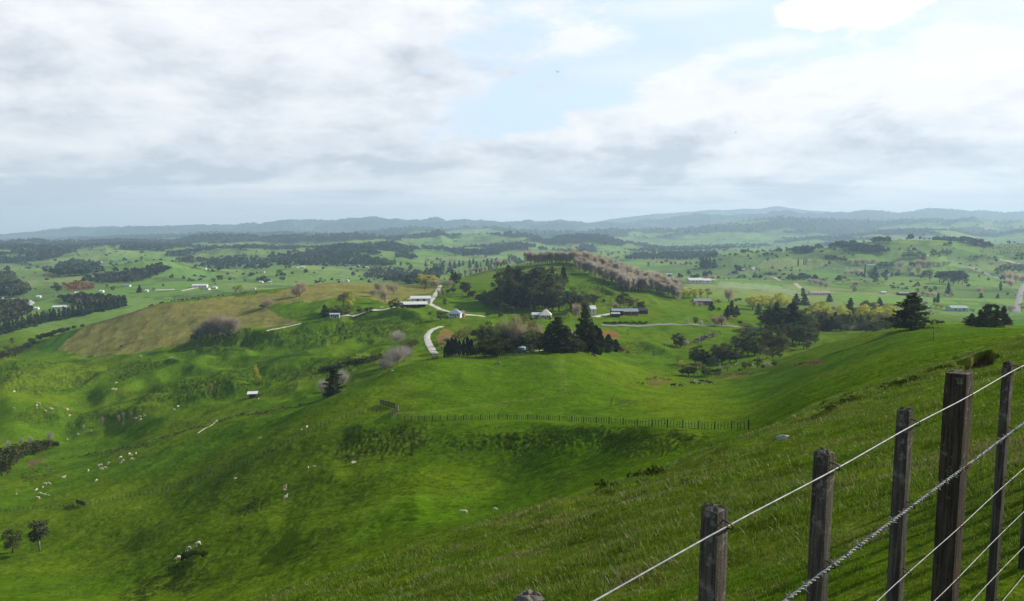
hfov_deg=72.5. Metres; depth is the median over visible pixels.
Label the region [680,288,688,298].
willow tree
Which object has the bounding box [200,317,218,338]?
leafless tree
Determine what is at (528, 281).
pine tree
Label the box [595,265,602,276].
poplar tree
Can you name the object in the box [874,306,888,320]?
willow tree
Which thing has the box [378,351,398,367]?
leafless tree
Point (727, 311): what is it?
pine tree
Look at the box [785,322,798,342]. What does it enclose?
evergreen tree
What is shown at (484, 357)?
wire fence
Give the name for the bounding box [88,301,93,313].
plantation pine
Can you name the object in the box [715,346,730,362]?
evergreen tree
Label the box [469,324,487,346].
evergreen tree
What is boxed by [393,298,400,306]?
evergreen tree
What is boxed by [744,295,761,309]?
willow tree
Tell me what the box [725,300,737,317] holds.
pine tree
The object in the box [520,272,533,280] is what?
gum tree
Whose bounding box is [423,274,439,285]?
willow tree
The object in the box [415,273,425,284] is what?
willow tree
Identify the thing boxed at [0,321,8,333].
plantation pine
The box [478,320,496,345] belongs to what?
evergreen tree
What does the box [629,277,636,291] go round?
poplar tree
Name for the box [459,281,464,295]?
gum tree
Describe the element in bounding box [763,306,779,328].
evergreen tree
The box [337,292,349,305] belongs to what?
budding tree
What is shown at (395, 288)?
bare tree
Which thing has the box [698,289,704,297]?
willow tree
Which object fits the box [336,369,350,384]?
leafless tree
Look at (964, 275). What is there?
gum tree
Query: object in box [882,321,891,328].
evergreen tree
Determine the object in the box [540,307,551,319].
villa
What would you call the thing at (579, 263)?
poplar tree
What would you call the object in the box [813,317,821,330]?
pine tree
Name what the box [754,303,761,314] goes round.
pine tree
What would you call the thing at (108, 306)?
plantation pine
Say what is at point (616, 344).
cypress tree
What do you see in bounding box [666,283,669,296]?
poplar tree
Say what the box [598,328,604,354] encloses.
cypress tree
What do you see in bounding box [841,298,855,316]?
pine tree
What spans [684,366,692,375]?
evergreen tree
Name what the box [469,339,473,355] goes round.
cypress tree
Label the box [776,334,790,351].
evergreen tree
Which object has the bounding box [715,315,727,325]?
bare tree
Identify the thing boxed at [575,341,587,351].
evergreen tree
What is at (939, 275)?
gum tree
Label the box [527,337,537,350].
evergreen tree
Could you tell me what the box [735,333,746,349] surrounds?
evergreen tree
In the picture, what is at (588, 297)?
evergreen tree
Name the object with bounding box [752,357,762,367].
evergreen tree
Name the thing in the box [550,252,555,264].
poplar tree
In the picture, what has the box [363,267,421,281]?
scrub
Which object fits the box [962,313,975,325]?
pine tree
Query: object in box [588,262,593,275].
poplar tree
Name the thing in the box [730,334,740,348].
evergreen tree
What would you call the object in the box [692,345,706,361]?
evergreen tree
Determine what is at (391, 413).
stockyard rails
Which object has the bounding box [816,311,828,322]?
evergreen tree
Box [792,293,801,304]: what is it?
pine tree
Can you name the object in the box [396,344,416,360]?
leafless tree
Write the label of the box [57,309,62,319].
plantation pine
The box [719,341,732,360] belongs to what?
evergreen tree
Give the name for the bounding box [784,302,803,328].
pine tree
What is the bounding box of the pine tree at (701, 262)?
[699,257,706,267]
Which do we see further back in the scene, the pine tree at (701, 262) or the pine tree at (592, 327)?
the pine tree at (701, 262)
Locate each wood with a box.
[0,265,31,296]
[48,257,100,274]
[61,280,94,289]
[81,262,170,282]
[202,253,285,268]
[273,250,395,266]
[378,240,406,248]
[397,266,444,284]
[624,249,718,259]
[629,242,772,251]
[787,273,817,279]
[818,240,847,246]
[846,241,889,252]
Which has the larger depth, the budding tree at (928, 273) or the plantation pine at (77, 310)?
the budding tree at (928, 273)
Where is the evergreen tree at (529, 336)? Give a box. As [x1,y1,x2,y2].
[520,332,535,350]
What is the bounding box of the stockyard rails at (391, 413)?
[389,406,397,416]
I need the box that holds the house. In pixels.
[448,309,462,317]
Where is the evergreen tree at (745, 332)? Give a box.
[740,329,749,337]
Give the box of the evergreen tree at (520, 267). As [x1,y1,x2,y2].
[509,265,525,276]
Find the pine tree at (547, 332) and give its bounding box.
[541,323,556,350]
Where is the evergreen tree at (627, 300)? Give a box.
[624,297,632,307]
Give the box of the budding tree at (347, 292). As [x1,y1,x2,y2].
[341,291,355,305]
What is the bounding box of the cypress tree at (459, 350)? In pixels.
[457,340,461,354]
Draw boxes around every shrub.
[0,350,8,359]
[0,445,25,463]
[0,446,19,475]
[13,443,31,457]
[16,446,25,462]
[22,342,32,348]
[23,441,39,454]
[28,338,37,343]
[31,439,47,452]
[35,334,42,339]
[43,439,52,450]
[46,331,55,336]
[52,441,59,446]
[76,499,84,505]
[190,333,198,339]
[469,290,476,296]
[470,347,479,355]
[475,344,489,356]
[484,345,497,356]
[497,342,510,354]
[507,343,517,352]
[594,347,603,354]
[606,345,614,351]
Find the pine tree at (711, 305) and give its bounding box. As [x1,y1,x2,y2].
[707,301,714,310]
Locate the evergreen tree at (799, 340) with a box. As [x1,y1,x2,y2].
[791,325,807,345]
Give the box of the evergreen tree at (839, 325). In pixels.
[836,321,843,330]
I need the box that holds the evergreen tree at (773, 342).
[764,331,780,347]
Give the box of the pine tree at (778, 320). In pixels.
[763,302,789,330]
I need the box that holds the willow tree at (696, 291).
[691,288,698,297]
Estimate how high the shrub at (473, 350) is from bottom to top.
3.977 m
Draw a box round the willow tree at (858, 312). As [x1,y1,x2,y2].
[855,304,869,317]
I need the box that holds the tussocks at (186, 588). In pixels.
[119,421,717,600]
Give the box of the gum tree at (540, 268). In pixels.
[532,266,546,273]
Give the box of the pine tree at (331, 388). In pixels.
[322,365,344,397]
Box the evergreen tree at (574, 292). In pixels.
[562,286,577,313]
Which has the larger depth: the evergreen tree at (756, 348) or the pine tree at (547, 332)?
the evergreen tree at (756, 348)
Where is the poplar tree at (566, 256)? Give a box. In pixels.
[564,252,568,263]
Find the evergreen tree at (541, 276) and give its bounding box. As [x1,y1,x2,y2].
[532,274,552,286]
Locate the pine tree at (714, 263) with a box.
[710,259,717,267]
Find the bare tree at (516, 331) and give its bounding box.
[504,315,530,344]
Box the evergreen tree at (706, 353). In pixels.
[696,349,710,364]
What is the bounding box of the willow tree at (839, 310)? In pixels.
[835,305,844,312]
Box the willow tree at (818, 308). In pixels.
[807,306,821,316]
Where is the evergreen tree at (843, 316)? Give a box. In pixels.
[836,313,847,324]
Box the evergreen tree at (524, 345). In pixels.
[516,337,529,348]
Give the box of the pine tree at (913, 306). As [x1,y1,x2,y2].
[880,292,944,329]
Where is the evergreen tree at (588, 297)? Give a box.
[580,292,591,305]
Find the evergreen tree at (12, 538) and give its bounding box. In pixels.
[1,528,22,552]
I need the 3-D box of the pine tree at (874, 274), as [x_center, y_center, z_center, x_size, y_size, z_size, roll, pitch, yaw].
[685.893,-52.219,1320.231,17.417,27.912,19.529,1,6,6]
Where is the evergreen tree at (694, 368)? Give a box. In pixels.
[692,365,697,373]
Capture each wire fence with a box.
[0,409,380,511]
[61,402,308,458]
[318,340,418,371]
[389,414,748,429]
[442,351,533,358]
[514,361,1023,600]
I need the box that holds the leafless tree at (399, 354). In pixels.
[387,344,409,364]
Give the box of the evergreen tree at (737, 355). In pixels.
[731,348,744,361]
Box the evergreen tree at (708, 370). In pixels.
[704,368,711,374]
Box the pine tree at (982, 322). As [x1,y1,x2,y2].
[974,309,990,326]
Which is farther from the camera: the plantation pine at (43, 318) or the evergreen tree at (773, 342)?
the plantation pine at (43, 318)
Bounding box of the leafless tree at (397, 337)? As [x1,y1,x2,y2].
[386,331,406,343]
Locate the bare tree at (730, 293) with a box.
[724,287,735,301]
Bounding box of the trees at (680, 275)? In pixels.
[0,231,1023,280]
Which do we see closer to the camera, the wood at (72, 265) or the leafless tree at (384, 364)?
the leafless tree at (384, 364)
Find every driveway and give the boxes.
[340,305,406,315]
[591,313,609,316]
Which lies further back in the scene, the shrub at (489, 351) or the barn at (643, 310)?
the barn at (643, 310)
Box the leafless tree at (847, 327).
[841,323,854,330]
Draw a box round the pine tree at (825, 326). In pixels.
[821,319,833,331]
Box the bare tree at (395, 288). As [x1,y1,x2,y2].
[387,282,400,293]
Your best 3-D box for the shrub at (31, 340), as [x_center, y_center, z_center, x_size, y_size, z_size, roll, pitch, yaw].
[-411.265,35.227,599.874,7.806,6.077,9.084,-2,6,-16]
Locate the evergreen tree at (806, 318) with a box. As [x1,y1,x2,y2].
[800,314,819,328]
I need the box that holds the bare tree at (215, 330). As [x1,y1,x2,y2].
[206,322,222,339]
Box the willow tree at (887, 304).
[882,303,894,311]
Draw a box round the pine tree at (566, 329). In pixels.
[550,325,583,352]
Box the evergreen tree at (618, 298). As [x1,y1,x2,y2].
[614,296,624,304]
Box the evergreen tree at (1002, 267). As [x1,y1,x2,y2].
[999,264,1006,271]
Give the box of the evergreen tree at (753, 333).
[747,328,758,340]
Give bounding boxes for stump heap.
[693,330,720,341]
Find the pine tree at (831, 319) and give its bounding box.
[827,315,834,330]
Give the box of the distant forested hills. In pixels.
[0,215,1023,264]
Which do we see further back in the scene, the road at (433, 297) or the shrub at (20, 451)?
the road at (433, 297)
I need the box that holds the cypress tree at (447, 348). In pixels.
[445,339,451,355]
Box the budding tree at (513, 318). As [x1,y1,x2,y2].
[506,315,520,335]
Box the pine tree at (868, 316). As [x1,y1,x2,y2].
[864,315,872,328]
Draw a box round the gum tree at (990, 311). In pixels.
[982,303,1000,316]
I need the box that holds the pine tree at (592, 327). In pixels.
[583,322,604,352]
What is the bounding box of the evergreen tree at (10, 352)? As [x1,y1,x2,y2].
[2,345,13,357]
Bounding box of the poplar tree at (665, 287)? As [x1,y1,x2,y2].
[662,283,666,292]
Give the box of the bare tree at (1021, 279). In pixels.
[1017,274,1023,282]
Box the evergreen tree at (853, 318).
[849,314,858,325]
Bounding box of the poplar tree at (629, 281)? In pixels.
[625,277,632,289]
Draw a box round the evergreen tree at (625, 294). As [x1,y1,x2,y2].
[618,292,629,305]
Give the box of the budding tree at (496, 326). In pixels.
[493,320,504,339]
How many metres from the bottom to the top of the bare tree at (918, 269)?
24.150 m
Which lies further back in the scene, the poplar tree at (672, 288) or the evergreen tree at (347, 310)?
the poplar tree at (672, 288)
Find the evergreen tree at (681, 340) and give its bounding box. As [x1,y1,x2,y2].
[677,336,685,346]
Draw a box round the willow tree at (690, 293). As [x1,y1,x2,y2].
[687,288,693,296]
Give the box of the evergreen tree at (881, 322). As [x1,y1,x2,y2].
[875,320,885,329]
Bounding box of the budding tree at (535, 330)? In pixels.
[527,319,539,349]
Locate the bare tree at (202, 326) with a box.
[197,318,209,340]
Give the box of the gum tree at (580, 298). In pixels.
[569,294,584,314]
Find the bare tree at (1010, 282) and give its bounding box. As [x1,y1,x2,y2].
[1006,279,1014,285]
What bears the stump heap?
on the ground at (142, 330)
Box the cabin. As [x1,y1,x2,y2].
[329,313,339,318]
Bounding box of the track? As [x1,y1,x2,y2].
[266,323,300,330]
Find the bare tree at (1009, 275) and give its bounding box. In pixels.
[1003,271,1014,278]
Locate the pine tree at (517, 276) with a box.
[511,268,521,306]
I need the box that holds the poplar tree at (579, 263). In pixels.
[577,259,582,270]
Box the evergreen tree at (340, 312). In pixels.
[337,306,345,315]
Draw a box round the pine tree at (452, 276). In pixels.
[449,269,456,283]
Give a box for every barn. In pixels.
[637,308,647,313]
[945,305,968,310]
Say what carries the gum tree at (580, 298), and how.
on the ground at (142, 330)
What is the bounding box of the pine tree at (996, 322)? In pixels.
[988,308,1005,327]
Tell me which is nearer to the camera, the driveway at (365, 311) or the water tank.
the water tank
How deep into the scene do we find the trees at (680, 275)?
1583.51 m
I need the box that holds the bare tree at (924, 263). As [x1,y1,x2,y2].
[917,259,926,265]
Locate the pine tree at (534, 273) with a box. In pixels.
[531,269,541,304]
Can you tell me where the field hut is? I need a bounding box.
[247,391,257,397]
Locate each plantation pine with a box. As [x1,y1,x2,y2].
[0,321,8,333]
[6,321,11,331]
[14,318,21,330]
[20,318,25,328]
[27,315,33,326]
[32,314,38,326]
[40,311,47,322]
[50,311,54,320]
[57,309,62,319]
[62,307,68,318]
[67,306,72,317]
[70,303,75,315]
[76,305,80,314]
[78,305,84,315]
[85,304,89,313]
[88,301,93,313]
[93,299,98,311]
[102,300,106,311]
[106,299,111,309]
[112,298,117,308]
[120,297,124,306]
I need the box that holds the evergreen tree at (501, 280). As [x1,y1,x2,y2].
[496,274,519,296]
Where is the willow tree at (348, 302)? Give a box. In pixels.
[344,294,355,308]
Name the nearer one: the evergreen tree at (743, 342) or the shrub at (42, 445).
the shrub at (42, 445)
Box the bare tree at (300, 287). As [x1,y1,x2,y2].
[290,282,307,296]
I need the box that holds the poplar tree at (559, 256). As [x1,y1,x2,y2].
[556,251,562,261]
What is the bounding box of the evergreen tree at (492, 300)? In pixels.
[485,291,496,307]
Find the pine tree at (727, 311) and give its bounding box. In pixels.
[720,306,733,319]
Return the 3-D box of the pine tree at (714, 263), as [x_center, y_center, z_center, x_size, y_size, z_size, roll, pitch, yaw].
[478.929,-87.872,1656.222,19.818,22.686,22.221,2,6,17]
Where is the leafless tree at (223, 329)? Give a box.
[215,315,231,336]
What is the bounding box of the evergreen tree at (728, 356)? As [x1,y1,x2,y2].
[721,347,737,362]
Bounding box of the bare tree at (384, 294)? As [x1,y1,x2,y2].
[377,288,391,301]
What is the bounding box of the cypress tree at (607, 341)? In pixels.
[603,334,613,351]
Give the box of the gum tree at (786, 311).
[778,307,789,320]
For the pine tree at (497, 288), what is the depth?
558.34 m
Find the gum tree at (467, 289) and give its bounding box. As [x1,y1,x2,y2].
[464,282,471,295]
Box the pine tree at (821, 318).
[819,314,824,329]
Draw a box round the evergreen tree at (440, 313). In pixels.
[436,310,444,319]
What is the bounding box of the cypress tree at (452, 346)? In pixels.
[449,337,454,354]
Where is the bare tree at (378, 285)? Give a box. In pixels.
[373,281,382,290]
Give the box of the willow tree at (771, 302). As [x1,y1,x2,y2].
[763,295,775,308]
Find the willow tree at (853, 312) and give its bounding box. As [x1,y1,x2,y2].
[851,307,862,316]
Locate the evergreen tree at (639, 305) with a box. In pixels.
[636,301,644,307]
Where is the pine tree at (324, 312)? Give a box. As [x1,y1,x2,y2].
[318,305,329,316]
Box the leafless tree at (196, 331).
[189,323,207,339]
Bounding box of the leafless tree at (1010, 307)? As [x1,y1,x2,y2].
[1004,304,1017,310]
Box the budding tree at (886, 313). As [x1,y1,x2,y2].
[875,311,891,321]
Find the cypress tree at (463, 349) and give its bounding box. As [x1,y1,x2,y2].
[461,339,465,354]
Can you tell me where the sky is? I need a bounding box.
[0,0,1023,233]
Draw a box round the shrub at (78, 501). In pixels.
[76,499,84,505]
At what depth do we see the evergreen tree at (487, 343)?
318.22 m
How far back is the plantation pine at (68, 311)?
816.04 m
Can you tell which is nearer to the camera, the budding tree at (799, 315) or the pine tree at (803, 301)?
the budding tree at (799, 315)
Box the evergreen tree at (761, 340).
[754,336,768,354]
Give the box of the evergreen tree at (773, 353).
[767,346,776,357]
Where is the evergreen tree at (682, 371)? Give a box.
[678,366,686,373]
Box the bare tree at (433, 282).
[428,279,439,285]
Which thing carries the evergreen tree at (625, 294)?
on the ground at (142, 330)
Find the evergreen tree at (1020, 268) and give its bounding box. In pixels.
[1017,263,1023,272]
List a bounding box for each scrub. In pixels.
[0,297,33,321]
[5,238,1018,289]
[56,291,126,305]
[133,501,258,595]
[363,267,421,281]
[507,254,525,263]
[594,364,954,488]
[635,361,821,383]
[825,255,847,260]
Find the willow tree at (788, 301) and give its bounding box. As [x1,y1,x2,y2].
[777,295,791,306]
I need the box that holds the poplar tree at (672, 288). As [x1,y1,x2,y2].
[670,282,675,298]
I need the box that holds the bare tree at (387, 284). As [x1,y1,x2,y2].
[384,281,391,291]
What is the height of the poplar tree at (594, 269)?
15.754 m
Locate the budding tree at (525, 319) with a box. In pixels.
[521,315,534,333]
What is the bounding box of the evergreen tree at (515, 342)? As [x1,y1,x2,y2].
[511,336,525,349]
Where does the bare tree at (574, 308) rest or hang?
on the ground at (142, 330)
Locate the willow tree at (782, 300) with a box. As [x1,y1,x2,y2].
[772,292,786,306]
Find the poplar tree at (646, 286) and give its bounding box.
[642,277,649,288]
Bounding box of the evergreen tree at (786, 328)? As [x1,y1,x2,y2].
[778,324,794,342]
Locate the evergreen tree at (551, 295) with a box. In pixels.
[545,287,558,309]
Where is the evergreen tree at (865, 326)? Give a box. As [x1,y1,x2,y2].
[863,322,870,330]
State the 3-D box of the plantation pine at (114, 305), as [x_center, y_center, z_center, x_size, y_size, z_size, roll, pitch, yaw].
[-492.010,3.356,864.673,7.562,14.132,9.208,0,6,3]
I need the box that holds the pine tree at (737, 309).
[734,305,741,314]
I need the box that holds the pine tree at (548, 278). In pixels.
[541,274,557,307]
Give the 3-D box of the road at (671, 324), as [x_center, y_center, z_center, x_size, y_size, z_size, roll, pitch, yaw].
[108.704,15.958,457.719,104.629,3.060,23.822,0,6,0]
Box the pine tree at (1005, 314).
[1000,306,1014,324]
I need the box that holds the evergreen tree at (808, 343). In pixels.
[801,338,811,349]
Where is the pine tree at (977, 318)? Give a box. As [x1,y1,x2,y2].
[970,309,982,326]
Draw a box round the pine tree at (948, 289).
[944,283,951,293]
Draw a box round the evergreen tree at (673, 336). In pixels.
[670,333,682,345]
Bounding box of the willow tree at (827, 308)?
[816,301,830,311]
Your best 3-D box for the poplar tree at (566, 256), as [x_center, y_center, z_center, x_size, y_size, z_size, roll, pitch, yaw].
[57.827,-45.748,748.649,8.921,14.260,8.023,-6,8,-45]
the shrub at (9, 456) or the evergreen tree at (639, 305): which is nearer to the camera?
the shrub at (9, 456)
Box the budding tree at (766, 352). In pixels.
[762,348,772,358]
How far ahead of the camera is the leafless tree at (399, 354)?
313.87 m
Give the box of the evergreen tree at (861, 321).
[856,315,868,330]
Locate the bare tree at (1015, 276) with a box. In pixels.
[1012,272,1021,279]
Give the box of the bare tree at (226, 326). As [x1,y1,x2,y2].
[218,316,242,335]
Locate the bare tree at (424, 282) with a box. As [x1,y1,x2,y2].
[421,278,429,286]
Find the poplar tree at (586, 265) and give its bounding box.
[583,262,588,271]
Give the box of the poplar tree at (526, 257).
[523,252,528,264]
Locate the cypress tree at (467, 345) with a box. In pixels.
[464,337,469,355]
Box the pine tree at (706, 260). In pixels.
[703,256,707,266]
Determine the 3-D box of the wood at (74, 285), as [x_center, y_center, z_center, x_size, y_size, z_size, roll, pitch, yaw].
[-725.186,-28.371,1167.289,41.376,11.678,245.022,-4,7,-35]
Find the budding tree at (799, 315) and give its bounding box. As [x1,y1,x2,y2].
[791,309,806,325]
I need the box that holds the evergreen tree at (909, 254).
[906,250,913,257]
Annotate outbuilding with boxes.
[532,312,541,317]
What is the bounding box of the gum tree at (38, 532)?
[26,520,49,551]
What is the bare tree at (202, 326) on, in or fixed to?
on the ground at (142, 330)
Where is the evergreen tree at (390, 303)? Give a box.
[387,300,395,308]
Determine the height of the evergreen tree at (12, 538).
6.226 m
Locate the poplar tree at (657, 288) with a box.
[653,279,659,293]
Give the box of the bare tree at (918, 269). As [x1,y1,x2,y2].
[914,265,921,273]
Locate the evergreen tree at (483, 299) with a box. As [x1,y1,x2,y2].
[480,291,491,306]
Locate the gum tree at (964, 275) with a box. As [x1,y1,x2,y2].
[957,273,969,284]
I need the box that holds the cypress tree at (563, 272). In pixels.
[560,266,566,283]
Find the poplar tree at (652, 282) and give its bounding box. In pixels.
[648,277,656,289]
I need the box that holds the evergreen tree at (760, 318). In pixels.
[756,305,772,325]
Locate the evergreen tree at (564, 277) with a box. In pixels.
[562,275,569,283]
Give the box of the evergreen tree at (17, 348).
[10,345,20,355]
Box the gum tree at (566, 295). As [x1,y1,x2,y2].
[558,291,573,314]
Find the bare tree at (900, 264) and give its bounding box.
[897,261,903,267]
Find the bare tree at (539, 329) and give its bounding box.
[532,323,542,335]
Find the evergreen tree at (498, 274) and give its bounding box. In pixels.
[493,268,513,289]
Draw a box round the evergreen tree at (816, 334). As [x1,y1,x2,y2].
[803,327,819,341]
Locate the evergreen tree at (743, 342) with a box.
[740,336,754,354]
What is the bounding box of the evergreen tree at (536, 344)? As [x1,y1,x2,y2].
[532,340,543,350]
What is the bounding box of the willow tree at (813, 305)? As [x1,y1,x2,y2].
[808,302,824,309]
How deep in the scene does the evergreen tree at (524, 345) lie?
322.01 m
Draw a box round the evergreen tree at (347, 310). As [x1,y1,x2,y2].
[342,305,350,314]
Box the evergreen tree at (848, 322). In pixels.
[843,319,852,328]
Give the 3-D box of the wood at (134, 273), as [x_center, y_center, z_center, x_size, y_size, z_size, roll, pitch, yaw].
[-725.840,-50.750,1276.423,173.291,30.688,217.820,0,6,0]
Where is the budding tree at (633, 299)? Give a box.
[628,297,636,305]
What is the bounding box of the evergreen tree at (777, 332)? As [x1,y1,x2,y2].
[768,325,783,344]
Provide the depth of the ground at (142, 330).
201.87 m
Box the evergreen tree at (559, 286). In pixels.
[542,266,566,290]
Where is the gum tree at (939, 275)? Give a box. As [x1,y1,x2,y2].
[934,271,945,282]
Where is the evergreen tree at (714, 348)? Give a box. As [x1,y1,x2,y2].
[709,344,723,361]
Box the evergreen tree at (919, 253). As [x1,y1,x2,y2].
[915,250,922,256]
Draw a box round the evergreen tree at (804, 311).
[799,308,812,325]
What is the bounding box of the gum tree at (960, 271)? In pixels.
[954,270,964,283]
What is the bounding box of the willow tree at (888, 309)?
[882,306,895,315]
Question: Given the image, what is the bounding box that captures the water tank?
[518,346,525,352]
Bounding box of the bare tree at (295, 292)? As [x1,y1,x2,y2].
[289,287,301,296]
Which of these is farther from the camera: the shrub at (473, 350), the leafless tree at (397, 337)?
the leafless tree at (397, 337)
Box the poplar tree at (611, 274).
[608,269,614,280]
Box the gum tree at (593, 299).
[589,294,597,305]
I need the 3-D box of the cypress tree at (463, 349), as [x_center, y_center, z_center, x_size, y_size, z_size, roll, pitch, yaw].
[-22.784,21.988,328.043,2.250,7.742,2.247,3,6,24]
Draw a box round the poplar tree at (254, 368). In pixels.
[252,364,258,379]
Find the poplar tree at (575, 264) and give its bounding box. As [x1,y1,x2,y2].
[573,258,577,269]
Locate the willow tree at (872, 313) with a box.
[865,309,879,319]
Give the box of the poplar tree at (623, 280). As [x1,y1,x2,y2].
[621,276,626,289]
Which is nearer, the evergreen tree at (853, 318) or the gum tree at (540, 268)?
the evergreen tree at (853, 318)
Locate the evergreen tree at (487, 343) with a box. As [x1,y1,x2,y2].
[474,334,492,346]
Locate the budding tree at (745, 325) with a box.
[739,322,754,328]
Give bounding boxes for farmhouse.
[623,308,638,315]
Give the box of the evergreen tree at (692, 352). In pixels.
[688,347,699,362]
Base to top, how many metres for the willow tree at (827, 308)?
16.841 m
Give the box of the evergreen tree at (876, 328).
[867,321,881,331]
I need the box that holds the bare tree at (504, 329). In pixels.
[497,317,512,338]
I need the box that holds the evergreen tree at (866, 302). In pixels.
[858,300,869,312]
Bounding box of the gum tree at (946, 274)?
[941,270,955,282]
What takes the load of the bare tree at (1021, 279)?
on the ground at (142, 330)
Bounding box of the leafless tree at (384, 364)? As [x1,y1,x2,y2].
[375,357,393,369]
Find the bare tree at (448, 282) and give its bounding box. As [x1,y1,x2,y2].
[439,278,454,286]
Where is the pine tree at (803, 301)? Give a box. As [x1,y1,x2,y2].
[800,294,810,305]
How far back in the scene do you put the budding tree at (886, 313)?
475.29 m
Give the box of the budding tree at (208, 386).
[207,383,212,394]
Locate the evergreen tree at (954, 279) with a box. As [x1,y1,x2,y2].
[949,271,958,283]
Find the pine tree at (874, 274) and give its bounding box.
[869,266,878,279]
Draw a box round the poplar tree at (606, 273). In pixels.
[603,269,608,280]
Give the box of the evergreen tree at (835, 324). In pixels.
[831,320,841,330]
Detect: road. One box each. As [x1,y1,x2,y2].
[424,326,443,353]
[429,303,449,311]
[430,285,441,302]
[601,323,759,328]
[953,262,1014,280]
[1013,283,1023,312]
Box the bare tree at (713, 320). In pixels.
[710,315,718,324]
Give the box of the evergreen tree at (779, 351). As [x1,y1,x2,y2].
[775,346,783,355]
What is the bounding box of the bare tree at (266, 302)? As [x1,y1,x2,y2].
[259,297,274,307]
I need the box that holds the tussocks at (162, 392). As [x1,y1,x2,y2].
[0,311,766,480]
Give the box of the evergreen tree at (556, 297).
[551,289,564,310]
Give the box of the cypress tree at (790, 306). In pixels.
[784,303,796,325]
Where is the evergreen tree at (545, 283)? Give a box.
[535,281,552,309]
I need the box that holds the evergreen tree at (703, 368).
[700,366,705,374]
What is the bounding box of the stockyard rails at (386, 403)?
[380,399,394,407]
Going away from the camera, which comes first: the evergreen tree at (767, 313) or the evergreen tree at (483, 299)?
the evergreen tree at (767, 313)
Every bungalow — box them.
[692,298,711,304]
[807,291,829,294]
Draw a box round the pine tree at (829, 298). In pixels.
[826,294,833,301]
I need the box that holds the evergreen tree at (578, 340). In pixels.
[562,335,580,349]
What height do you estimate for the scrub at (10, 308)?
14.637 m
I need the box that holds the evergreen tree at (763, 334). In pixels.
[758,329,770,343]
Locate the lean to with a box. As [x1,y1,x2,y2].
[610,312,619,316]
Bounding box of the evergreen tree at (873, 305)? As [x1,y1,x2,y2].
[865,302,877,314]
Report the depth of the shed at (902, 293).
972.84 m
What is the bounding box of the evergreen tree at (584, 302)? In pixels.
[572,294,589,313]
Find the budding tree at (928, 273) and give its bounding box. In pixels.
[924,269,933,280]
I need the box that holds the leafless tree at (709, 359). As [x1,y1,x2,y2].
[705,354,716,363]
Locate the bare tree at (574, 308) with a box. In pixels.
[571,301,578,313]
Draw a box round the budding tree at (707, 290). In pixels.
[705,288,712,297]
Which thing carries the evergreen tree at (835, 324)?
on the ground at (142, 330)
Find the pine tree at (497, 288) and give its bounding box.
[494,283,502,301]
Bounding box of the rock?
[775,435,789,439]
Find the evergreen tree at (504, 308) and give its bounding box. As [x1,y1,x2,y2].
[499,302,509,313]
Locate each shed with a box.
[52,305,68,309]
[191,284,207,287]
[402,301,427,307]
[410,296,430,303]
[588,305,596,314]
[610,308,622,315]
[685,278,703,283]
[703,278,711,283]
[896,292,908,295]
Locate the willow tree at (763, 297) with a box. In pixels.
[756,294,768,310]
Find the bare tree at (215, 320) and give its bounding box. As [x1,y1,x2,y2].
[204,311,224,337]
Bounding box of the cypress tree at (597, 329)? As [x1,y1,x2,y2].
[591,325,601,353]
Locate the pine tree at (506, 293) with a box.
[499,278,515,309]
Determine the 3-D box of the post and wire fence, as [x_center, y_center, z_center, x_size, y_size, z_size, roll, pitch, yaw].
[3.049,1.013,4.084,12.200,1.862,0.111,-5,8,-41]
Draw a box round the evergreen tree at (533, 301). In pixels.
[525,284,544,310]
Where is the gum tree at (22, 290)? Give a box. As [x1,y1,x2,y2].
[18,288,28,295]
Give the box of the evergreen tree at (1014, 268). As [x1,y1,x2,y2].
[1010,264,1016,270]
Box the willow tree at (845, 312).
[838,307,849,317]
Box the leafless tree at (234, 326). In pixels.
[225,317,240,333]
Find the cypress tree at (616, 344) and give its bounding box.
[613,339,619,351]
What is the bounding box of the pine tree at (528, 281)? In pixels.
[514,274,542,307]
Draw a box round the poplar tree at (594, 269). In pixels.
[592,263,598,277]
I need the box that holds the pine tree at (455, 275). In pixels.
[453,271,459,282]
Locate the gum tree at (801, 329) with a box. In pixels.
[796,326,813,348]
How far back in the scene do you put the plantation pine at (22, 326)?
735.43 m
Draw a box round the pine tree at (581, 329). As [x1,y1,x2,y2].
[573,305,597,350]
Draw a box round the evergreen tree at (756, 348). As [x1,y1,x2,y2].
[746,336,764,355]
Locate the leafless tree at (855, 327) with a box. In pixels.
[852,322,860,330]
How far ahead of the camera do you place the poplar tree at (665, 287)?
631.53 m
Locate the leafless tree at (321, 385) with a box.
[314,380,326,390]
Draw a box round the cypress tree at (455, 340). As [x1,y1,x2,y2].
[453,338,458,353]
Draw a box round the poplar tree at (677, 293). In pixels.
[675,289,680,301]
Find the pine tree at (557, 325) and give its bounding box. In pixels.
[538,316,576,352]
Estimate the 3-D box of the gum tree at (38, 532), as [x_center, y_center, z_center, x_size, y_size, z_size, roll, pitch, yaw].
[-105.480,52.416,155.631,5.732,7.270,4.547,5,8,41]
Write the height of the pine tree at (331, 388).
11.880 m
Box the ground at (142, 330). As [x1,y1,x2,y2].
[0,206,1023,600]
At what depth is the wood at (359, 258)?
1922.81 m
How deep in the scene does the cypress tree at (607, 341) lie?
354.41 m
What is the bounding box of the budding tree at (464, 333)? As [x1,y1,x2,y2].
[453,326,472,341]
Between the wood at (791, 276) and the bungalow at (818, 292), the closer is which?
the bungalow at (818, 292)
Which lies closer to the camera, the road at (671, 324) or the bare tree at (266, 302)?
the road at (671, 324)
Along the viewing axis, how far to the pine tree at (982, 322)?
209.54 m

